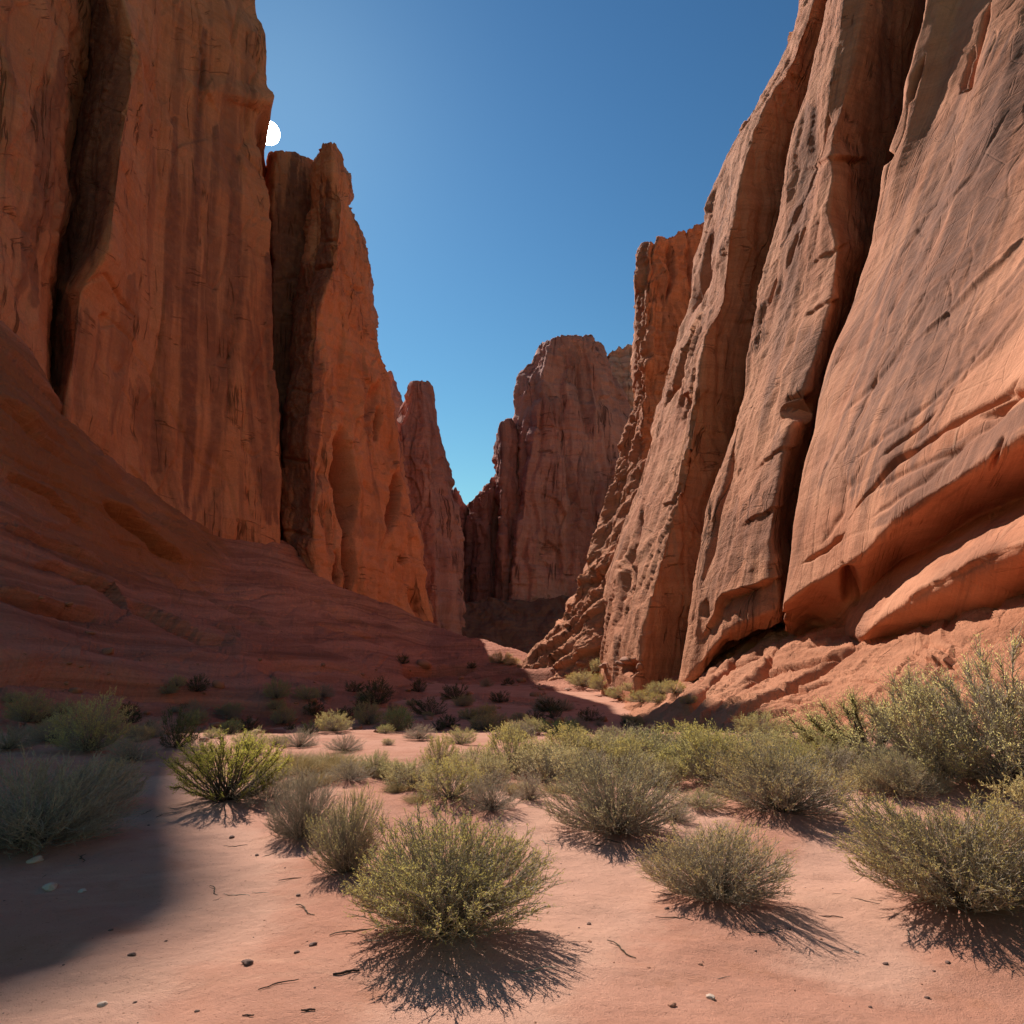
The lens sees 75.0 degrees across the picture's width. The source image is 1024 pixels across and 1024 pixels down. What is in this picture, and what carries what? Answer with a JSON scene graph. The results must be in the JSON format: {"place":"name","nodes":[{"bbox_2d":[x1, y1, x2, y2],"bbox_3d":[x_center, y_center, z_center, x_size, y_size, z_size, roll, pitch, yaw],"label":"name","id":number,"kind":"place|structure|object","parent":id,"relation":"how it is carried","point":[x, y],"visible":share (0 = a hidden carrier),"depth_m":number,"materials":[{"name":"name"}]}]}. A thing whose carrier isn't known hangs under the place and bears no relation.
{"place":"outdoors","nodes":[
{"label":"outdoors","id":0,"kind":"place"},
{"bbox_2d":[0,0,281,544],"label":"canyon wall","id":1,"kind":"structure","parent":0,"point":[136,315],"depth_m":147.06,"materials":[{"name":"stone"}]},
{"bbox_2d":[266,121,279,144],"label":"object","id":2,"kind":"object","parent":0,"point":[273,136],"visible":0.49,"depth_m":4112.98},
{"bbox_2d":[0,320,629,733],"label":"talus slope","id":3,"kind":"structure","parent":0,"point":[130,566],"depth_m":82.72,"materials":[{"name":"stone"}]},
{"bbox_2d":[1,687,54,721],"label":"slope shrub","id":4,"kind":"object","parent":3,"relation":"on","point":[28,714],"visible":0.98,"depth_m":34.25,"materials":[{"name":"green plant"}]},
{"bbox_2d":[46,698,76,714],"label":"slope shrub","id":5,"kind":"object","parent":3,"relation":"on","point":[57,705],"visible":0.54,"depth_m":37.41,"materials":[{"name":"green plant"}]},
{"bbox_2d":[179,697,211,715],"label":"slope shrub","id":6,"kind":"object","parent":3,"relation":"on","point":[189,707],"visible":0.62,"depth_m":46.20,"materials":[{"name":"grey plant"}]},
{"bbox_2d":[185,673,213,691],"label":"slope shrub","id":7,"kind":"object","parent":3,"relation":"on","point":[199,687],"visible":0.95,"depth_m":52.72,"materials":[{"name":"green plant"}]},
{"bbox_2d":[211,702,244,714],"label":"slope shrub","id":8,"kind":"object","parent":3,"relation":"on","point":[224,708],"visible":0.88,"depth_m":50.37,"materials":[{"name":"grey plant"}]},
{"bbox_2d":[262,675,292,698],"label":"slope shrub","id":9,"kind":"object","parent":3,"relation":"on","point":[280,691],"visible":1,"depth_m":55.47,"materials":[{"name":"green plant"}]},
{"bbox_2d":[268,703,296,723],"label":"slope shrub","id":10,"kind":"object","parent":3,"relation":"on","point":[281,717],"visible":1,"depth_m":51.54,"materials":[{"name":"green plant"}]},
{"bbox_2d":[291,684,319,698],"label":"slope shrub","id":11,"kind":"object","parent":3,"relation":"on","point":[304,694],"visible":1,"depth_m":57.08,"materials":[{"name":"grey plant"}]},
{"bbox_2d":[356,677,395,705],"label":"slope shrub","id":12,"kind":"object","parent":3,"relation":"on","point":[375,689],"visible":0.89,"depth_m":71.75,"materials":[{"name":"green plant"}]},
{"bbox_2d":[441,682,468,698],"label":"slope shrub","id":13,"kind":"object","parent":3,"relation":"on","point":[453,693],"visible":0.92,"depth_m":82.99,"materials":[{"name":"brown plant"}]},
{"bbox_2d":[567,669,595,685],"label":"canyon bush","id":14,"kind":"object","parent":3,"relation":"on","point":[579,678],"visible":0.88,"depth_m":97.28,"materials":[{"name":"green plant"}]},
{"bbox_2d":[265,142,433,622],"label":"rock tower","id":15,"kind":"structure","parent":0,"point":[348,521],"depth_m":188.74,"materials":[{"name":"stone"}]},
{"bbox_2d":[388,370,402,418],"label":"rock tower","id":16,"kind":"structure","parent":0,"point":[397,397],"depth_m":363.70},
{"bbox_2d":[394,791,440,803],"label":"dry grass","id":17,"kind":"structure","parent":0,"point":[412,800],"depth_m":7.85,"materials":[{"name":"plant"}]},
{"bbox_2d":[391,380,466,634],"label":"rock tower","id":18,"kind":"structure","parent":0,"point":[435,507],"depth_m":277.47,"materials":[{"name":"stone"}]},
{"bbox_2d":[0,681,1023,1023],"bbox_3d":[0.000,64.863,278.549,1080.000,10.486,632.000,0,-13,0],"label":"ground","id":19,"kind":"structure","parent":0,"point":[146,893],"depth_m":4.16,"materials":[{"name":"sand"}]},
{"bbox_2d":[0,720,42,749],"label":"slope shrub","id":20,"kind":"object","parent":19,"relation":"on","point":[10,744],"visible":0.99,"depth_m":13.89,"materials":[{"name":"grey plant"}]},
{"bbox_2d":[19,716,85,741],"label":"slope shrub","id":21,"kind":"object","parent":19,"relation":"on","point":[41,735],"visible":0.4,"depth_m":15.29,"materials":[{"name":"green plant"}]},
{"bbox_2d":[0,734,158,859],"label":"sagebrush","id":22,"kind":"object","parent":19,"relation":"on","point":[45,826],"visible":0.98,"depth_m":6.28,"materials":[{"name":"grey plant"}]},
{"bbox_2d":[44,686,137,752],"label":"slope shrub","id":23,"kind":"object","parent":19,"relation":"on","point":[94,741],"visible":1,"depth_m":13.88,"materials":[{"name":"green plant"}]},
{"bbox_2d":[44,754,154,803],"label":"sagebrush","id":24,"kind":"object","parent":19,"relation":"on","point":[113,761],"visible":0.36,"depth_m":8.10,"materials":[{"name":"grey plant"}]},
{"bbox_2d":[101,732,164,762],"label":"slope shrub","id":25,"kind":"object","parent":19,"relation":"on","point":[129,753],"visible":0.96,"depth_m":12.45,"materials":[{"name":"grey plant"}]},
{"bbox_2d":[122,723,152,740],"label":"slope shrub","id":26,"kind":"object","parent":19,"relation":"on","point":[144,729],"visible":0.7,"depth_m":16.62,"materials":[{"name":"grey plant"}]},
{"bbox_2d":[137,718,166,736],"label":"slope shrub","id":27,"kind":"object","parent":19,"relation":"on","point":[156,725],"visible":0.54,"depth_m":18.42,"materials":[{"name":"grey plant"}]},
{"bbox_2d":[158,704,202,748],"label":"slope shrub","id":28,"kind":"object","parent":19,"relation":"on","point":[175,738],"visible":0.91,"depth_m":14.55,"materials":[{"name":"green plant"}]},
{"bbox_2d":[173,735,221,761],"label":"slope shrub","id":29,"kind":"object","parent":19,"relation":"on","point":[198,746],"visible":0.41,"depth_m":11.91,"materials":[{"name":"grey plant"}]},
{"bbox_2d":[156,725,292,802],"bbox_3d":[-3.552,3.100,8.222,1.698,0.928,1.560,-5,-14,20],"label":"yellow bush","id":30,"kind":"object","parent":19,"relation":"on","point":[218,787],"visible":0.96,"depth_m":8.10,"materials":[{"name":"green plant"}]},
{"bbox_2d":[218,718,246,734],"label":"slope shrub","id":31,"kind":"object","parent":19,"relation":"on","point":[229,731],"visible":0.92,"depth_m":20.18,"materials":[{"name":"green plant"}]},
{"bbox_2d":[229,725,273,751],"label":"slope shrub","id":32,"kind":"object","parent":19,"relation":"on","point":[256,736],"visible":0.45,"depth_m":13.37,"materials":[{"name":"green plant"}]},
{"bbox_2d":[227,764,305,807],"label":"sagebrush","id":33,"kind":"object","parent":19,"relation":"on","point":[264,795],"visible":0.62,"depth_m":8.04,"materials":[{"name":"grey plant"}]},
{"bbox_2d":[253,747,325,768],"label":"dry grass","id":34,"kind":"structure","parent":19,"relation":"on","point":[282,759],"depth_m":10.42,"materials":[{"name":"plant"}]},
{"bbox_2d":[279,725,321,747],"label":"slope shrub","id":35,"kind":"object","parent":19,"relation":"on","point":[300,741],"visible":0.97,"depth_m":14.69,"materials":[{"name":"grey plant"}]},
{"bbox_2d":[260,760,346,840],"bbox_3d":[-2.039,2.757,6.503,0.847,0.829,0.793,-12,-18,41],"label":"sagebrush","id":36,"kind":"object","parent":19,"relation":"on","point":[296,821],"visible":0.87,"depth_m":6.40,"materials":[{"name":"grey plant"}]},
{"bbox_2d":[268,752,346,775],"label":"dry grass","id":37,"kind":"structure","parent":19,"relation":"on","point":[311,764],"depth_m":10.13,"materials":[{"name":"plant"}]},
{"bbox_2d":[281,769,347,786],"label":"dry grass","id":38,"kind":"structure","parent":19,"relation":"on","point":[322,777],"depth_m":9.19,"materials":[{"name":"plant"}]},
{"bbox_2d":[295,748,363,766],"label":"dry grass","id":39,"kind":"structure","parent":19,"relation":"on","point":[334,755],"depth_m":10.63,"materials":[{"name":"plant"}]},
{"bbox_2d":[314,709,354,731],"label":"slope shrub","id":40,"kind":"object","parent":19,"relation":"on","point":[336,726],"visible":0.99,"depth_m":20.09,"materials":[{"name":"green plant"}]},
{"bbox_2d":[307,754,373,773],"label":"dry grass","id":41,"kind":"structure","parent":19,"relation":"on","point":[348,760],"depth_m":10.32,"materials":[{"name":"plant"}]},
{"bbox_2d":[319,730,365,751],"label":"slope shrub","id":42,"kind":"object","parent":19,"relation":"on","point":[339,744],"visible":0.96,"depth_m":13.28,"materials":[{"name":"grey plant"}]},
{"bbox_2d":[301,781,388,875],"bbox_3d":[-1.324,2.471,5.270,0.671,0.705,0.690,-1,-13,3],"label":"sagebrush","id":43,"kind":"object","parent":19,"relation":"on","point":[344,845],"visible":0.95,"depth_m":5.18,"materials":[{"name":"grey plant"}]},
{"bbox_2d":[321,757,376,782],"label":"sagebrush","id":44,"kind":"object","parent":19,"relation":"on","point":[350,774],"visible":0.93,"depth_m":9.26,"materials":[{"name":"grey plant"}]},
{"bbox_2d":[350,696,384,724],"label":"slope shrub","id":45,"kind":"object","parent":19,"relation":"on","point":[361,718],"visible":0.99,"depth_m":52.41,"materials":[{"name":"green plant"}]},
{"bbox_2d":[359,749,391,775],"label":"sagebrush","id":46,"kind":"object","parent":19,"relation":"on","point":[375,763],"visible":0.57,"depth_m":9.77,"materials":[{"name":"green plant"}]},
{"bbox_2d":[375,705,416,731],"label":"slope shrub","id":47,"kind":"object","parent":19,"relation":"on","point":[395,723],"visible":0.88,"depth_m":21.17,"materials":[{"name":"green plant"}]},
{"bbox_2d":[378,781,413,793],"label":"dry grass","id":48,"kind":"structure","parent":19,"relation":"on","point":[396,789],"depth_m":8.45,"materials":[{"name":"plant"}]},
{"bbox_2d":[376,754,435,789],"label":"sagebrush","id":49,"kind":"object","parent":19,"relation":"on","point":[409,773],"visible":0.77,"depth_m":8.65,"materials":[{"name":"green plant"}]},
{"bbox_2d":[402,723,435,740],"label":"slope shrub","id":50,"kind":"object","parent":19,"relation":"on","point":[421,732],"visible":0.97,"depth_m":17.09,"materials":[{"name":"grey plant"}]},
{"bbox_2d":[407,696,447,715],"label":"slope shrub","id":51,"kind":"object","parent":19,"relation":"on","point":[419,704],"visible":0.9,"depth_m":61.12,"materials":[{"name":"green plant"}]},
{"bbox_2d":[418,732,463,768],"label":"rabbitbrush","id":52,"kind":"object","parent":19,"relation":"on","point":[438,745],"visible":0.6,"depth_m":11.07,"materials":[{"name":"green plant"}]},
{"bbox_2d":[407,751,495,800],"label":"sagebrush","id":53,"kind":"object","parent":19,"relation":"on","point":[447,777],"visible":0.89,"depth_m":7.92,"materials":[{"name":"green plant"}]},
{"bbox_2d":[338,792,569,947],"bbox_3d":[-0.360,2.154,4.063,1.400,0.745,1.500,-2,-13,9],"label":"rabbitbrush","id":54,"kind":"object","parent":19,"relation":"on","point":[418,888],"visible":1,"depth_m":3.91,"materials":[{"name":"green plant"}]},
{"bbox_2d":[451,487,468,573],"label":"rock tower","id":55,"kind":"structure","parent":19,"relation":"on","point":[458,500],"depth_m":356.40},
{"bbox_2d":[444,725,477,744],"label":"slope shrub","id":56,"kind":"object","parent":19,"relation":"on","point":[459,739],"visible":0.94,"depth_m":15.26,"materials":[{"name":"green plant"}]},
{"bbox_2d":[450,694,475,705],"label":"slope shrub","id":57,"kind":"object","parent":19,"relation":"on","point":[463,698],"visible":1,"depth_m":73.20,"materials":[{"name":"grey plant"}]},
{"bbox_2d":[436,741,498,777],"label":"sagebrush","id":58,"kind":"object","parent":19,"relation":"on","point":[459,758],"visible":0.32,"depth_m":10.28,"materials":[{"name":"green plant"}]},
{"bbox_2d":[467,711,500,728],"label":"slope shrub","id":59,"kind":"object","parent":19,"relation":"on","point":[485,724],"visible":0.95,"depth_m":48.00,"materials":[{"name":"green plant"}]},
{"bbox_2d":[460,751,515,784],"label":"sagebrush","id":60,"kind":"object","parent":19,"relation":"on","point":[490,763],"visible":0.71,"depth_m":9.53,"materials":[{"name":"green plant"}]},
{"bbox_2d":[457,762,523,815],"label":"sagebrush","id":61,"kind":"object","parent":19,"relation":"on","point":[490,804],"visible":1,"depth_m":7.46,"materials":[{"name":"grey plant"}]},
{"bbox_2d":[467,720,544,773],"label":"rabbitbrush","id":62,"kind":"object","parent":19,"relation":"on","point":[504,738],"visible":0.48,"depth_m":10.49,"materials":[{"name":"green plant"}]},
{"bbox_2d":[513,771,547,800],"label":"sagebrush","id":63,"kind":"object","parent":19,"relation":"on","point":[529,792],"visible":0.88,"depth_m":7.91,"materials":[{"name":"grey plant"}]},
{"bbox_2d":[517,714,545,733],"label":"slope shrub","id":64,"kind":"object","parent":19,"relation":"on","point":[534,724],"visible":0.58,"depth_m":17.99,"materials":[{"name":"green plant"}]},
{"bbox_2d":[510,735,590,783],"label":"sagebrush","id":65,"kind":"object","parent":19,"relation":"on","point":[540,763],"visible":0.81,"depth_m":9.58,"materials":[{"name":"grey plant"}]},
{"bbox_2d":[529,721,612,765],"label":"sagebrush","id":66,"kind":"object","parent":19,"relation":"on","point":[574,739],"visible":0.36,"depth_m":11.01,"materials":[{"name":"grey plant"}]},
{"bbox_2d":[565,742,620,778],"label":"sagebrush","id":67,"kind":"object","parent":19,"relation":"on","point":[603,758],"visible":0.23,"depth_m":9.83,"materials":[{"name":"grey plant"}]},
{"bbox_2d":[587,674,605,690],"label":"canyon bush","id":68,"kind":"object","parent":19,"relation":"on","point":[598,683],"visible":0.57,"depth_m":89.88,"materials":[{"name":"green plant"}]},
{"bbox_2d":[558,722,645,762],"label":"sagebrush","id":69,"kind":"object","parent":19,"relation":"on","point":[605,741],"visible":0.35,"depth_m":11.20,"materials":[{"name":"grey plant"}]},
{"bbox_2d":[516,222,703,687],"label":"rock tower","id":70,"kind":"structure","parent":19,"relation":"on","point":[662,280],"depth_m":158.98,"materials":[{"name":"stone"}]},
{"bbox_2d":[525,742,695,839],"bbox_3d":[1.034,2.829,6.864,1.558,0.878,1.526,9,-16,-34],"label":"sagebrush","id":71,"kind":"object","parent":19,"relation":"on","point":[605,815],"visible":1,"depth_m":6.68,"materials":[{"name":"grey plant"}]},
{"bbox_2d":[598,731,664,773],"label":"sagebrush","id":72,"kind":"object","parent":19,"relation":"on","point":[615,752],"visible":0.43,"depth_m":10.41,"materials":[{"name":"green plant"}]},
{"bbox_2d":[615,723,705,766],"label":"sagebrush","id":73,"kind":"object","parent":19,"relation":"on","point":[656,739],"visible":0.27,"depth_m":10.96,"materials":[{"name":"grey plant"}]},
{"bbox_2d":[632,750,688,787],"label":"sagebrush","id":74,"kind":"object","parent":19,"relation":"on","point":[649,762],"visible":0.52,"depth_m":9.62,"materials":[{"name":"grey plant"}]},
{"bbox_2d":[653,737,698,770],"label":"sagebrush","id":75,"kind":"object","parent":19,"relation":"on","point":[664,750],"visible":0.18,"depth_m":10.45,"materials":[{"name":"green plant"}]},
{"bbox_2d":[657,798,700,822],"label":"sagebrush","id":76,"kind":"object","parent":19,"relation":"on","point":[679,819],"visible":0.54,"depth_m":7.29,"materials":[{"name":"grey plant"}]},
{"bbox_2d":[630,719,732,752],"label":"sagebrush","id":77,"kind":"object","parent":19,"relation":"on","point":[680,726],"visible":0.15,"depth_m":11.59,"materials":[{"name":"green plant"}]},
{"bbox_2d":[669,787,731,810],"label":"sagebrush","id":78,"kind":"object","parent":19,"relation":"on","point":[708,797],"visible":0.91,"depth_m":8.00,"materials":[{"name":"green plant"}]},
{"bbox_2d":[648,718,767,785],"bbox_3d":[2.949,3.557,9.865,1.684,1.022,1.482,-5,-14,20],"label":"sagebrush","id":79,"kind":"object","parent":19,"relation":"on","point":[703,771],"visible":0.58,"depth_m":9.78,"materials":[{"name":"green plant"}]},
{"bbox_2d":[628,812,799,910],"bbox_3d":[1.496,2.540,4.999,1.244,0.611,1.210,-3,-14,12],"label":"sagebrush","id":80,"kind":"object","parent":19,"relation":"on","point":[715,883],"visible":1,"depth_m":4.78,"materials":[{"name":"green plant"}]},
{"bbox_2d":[708,724,790,756],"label":"sagebrush","id":81,"kind":"object","parent":19,"relation":"on","point":[756,734],"visible":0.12,"depth_m":11.21,"materials":[{"name":"green plant"}]},
{"bbox_2d":[730,707,787,737],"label":"sagebrush","id":82,"kind":"object","parent":19,"relation":"on","point":[750,725],"visible":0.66,"depth_m":16.61,"materials":[{"name":"green plant"}]},
{"bbox_2d":[699,729,864,821],"bbox_3d":[3.133,3.044,7.831,1.848,0.943,1.799,-5,-14,20],"label":"sagebrush","id":83,"kind":"object","parent":19,"relation":"on","point":[774,790],"visible":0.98,"depth_m":7.71,"materials":[{"name":"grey plant"}]},
{"bbox_2d":[767,735,837,778],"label":"sagebrush","id":84,"kind":"object","parent":19,"relation":"on","point":[804,753],"visible":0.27,"depth_m":9.84,"materials":[{"name":"green plant"}]},
{"bbox_2d":[762,716,868,755],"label":"sagebrush","id":85,"kind":"object","parent":19,"relation":"on","point":[788,729],"visible":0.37,"depth_m":11.27,"materials":[{"name":"green plant"}]},
{"bbox_2d":[796,733,865,771],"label":"sagebrush","id":86,"kind":"object","parent":19,"relation":"on","point":[824,744],"visible":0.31,"depth_m":10.30,"materials":[{"name":"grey plant"}]},
{"bbox_2d":[806,742,885,783],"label":"sagebrush","id":87,"kind":"object","parent":19,"relation":"on","point":[850,757],"visible":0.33,"depth_m":9.68,"materials":[{"name":"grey plant"}]},
{"bbox_2d":[778,685,943,756],"bbox_3d":[6.001,3.617,11.452,2.916,1.321,2.468,-3,-14,11],"label":"mesquite","id":88,"kind":"object","parent":19,"relation":"on","point":[856,719],"visible":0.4,"depth_m":11.19,"materials":[{"name":"green plant"}]},
{"bbox_2d":[842,762,915,798],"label":"sagebrush","id":89,"kind":"object","parent":19,"relation":"on","point":[862,780],"visible":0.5,"depth_m":8.81,"materials":[{"name":"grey plant"}]},
{"bbox_2d":[848,744,960,799],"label":"sagebrush","id":90,"kind":"object","parent":19,"relation":"on","point":[920,783],"visible":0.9,"depth_m":8.61,"materials":[{"name":"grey plant"}]},
{"bbox_2d":[824,776,1023,916],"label":"rabbitbrush","id":91,"kind":"object","parent":19,"relation":"on","point":[971,875],"visible":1,"depth_m":4.64,"materials":[{"name":"green plant"}]},
{"bbox_2d":[837,661,1023,785],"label":"mesquite","id":92,"kind":"object","parent":19,"relation":"on","point":[920,739],"visible":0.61,"depth_m":9.17,"materials":[{"name":"green plant"}]},
{"bbox_2d":[887,621,1023,788],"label":"mesquite","id":93,"kind":"object","parent":19,"relation":"on","point":[988,695],"visible":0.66,"depth_m":9.19,"materials":[{"name":"green plant"}]},
{"bbox_2d":[978,752,1023,838],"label":"sagebrush","id":94,"kind":"object","parent":19,"relation":"on","point":[1013,792],"visible":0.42,"depth_m":6.73,"materials":[{"name":"green plant"}]},
{"bbox_2d":[462,595,569,653],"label":"scree slope","id":95,"kind":"structure","parent":0,"point":[523,626],"depth_m":283.21,"materials":[{"name":"stone"}]},
{"bbox_2d":[463,334,631,603],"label":"butte","id":96,"kind":"object","parent":95,"relation":"on","point":[535,505],"visible":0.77,"depth_m":329.11,"materials":[{"name":"stone"}]},
{"bbox_2d":[255,0,798,504],"label":"sky","id":97,"kind":"structure","parent":0,"point":[510,163],"materials":[{"name":"blue"}]},
{"bbox_2d":[607,344,633,410],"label":"mesa","id":98,"kind":"structure","parent":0,"point":[619,358],"depth_m":444.76,"materials":[{"name":"stone"}]},
{"bbox_2d":[598,0,1023,702],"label":"canyon wall","id":99,"kind":"structure","parent":0,"point":[838,428],"depth_m":55.73,"materials":[{"name":"stone"}]},
{"bbox_2d":[623,594,1023,737],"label":"slickrock slope","id":100,"kind":"structure","parent":0,"point":[777,667],"depth_m":36.80,"materials":[{"name":"stone"}]},
{"bbox_2d":[623,690,653,701],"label":"canyon bush","id":101,"kind":"object","parent":100,"relation":"on","point":[635,697],"visible":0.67,"depth_m":68.74,"materials":[{"name":"green plant"}]},
{"bbox_2d":[644,679,675,693],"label":"canyon bush","id":102,"kind":"object","parent":100,"relation":"on","point":[655,690],"visible":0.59,"depth_m":62.72,"materials":[{"name":"green plant"}]},
{"bbox_2d":[661,680,685,693],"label":"canyon bush","id":103,"kind":"object","parent":100,"relation":"on","point":[670,685],"visible":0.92,"depth_m":58.80,"materials":[{"name":"green plant"}]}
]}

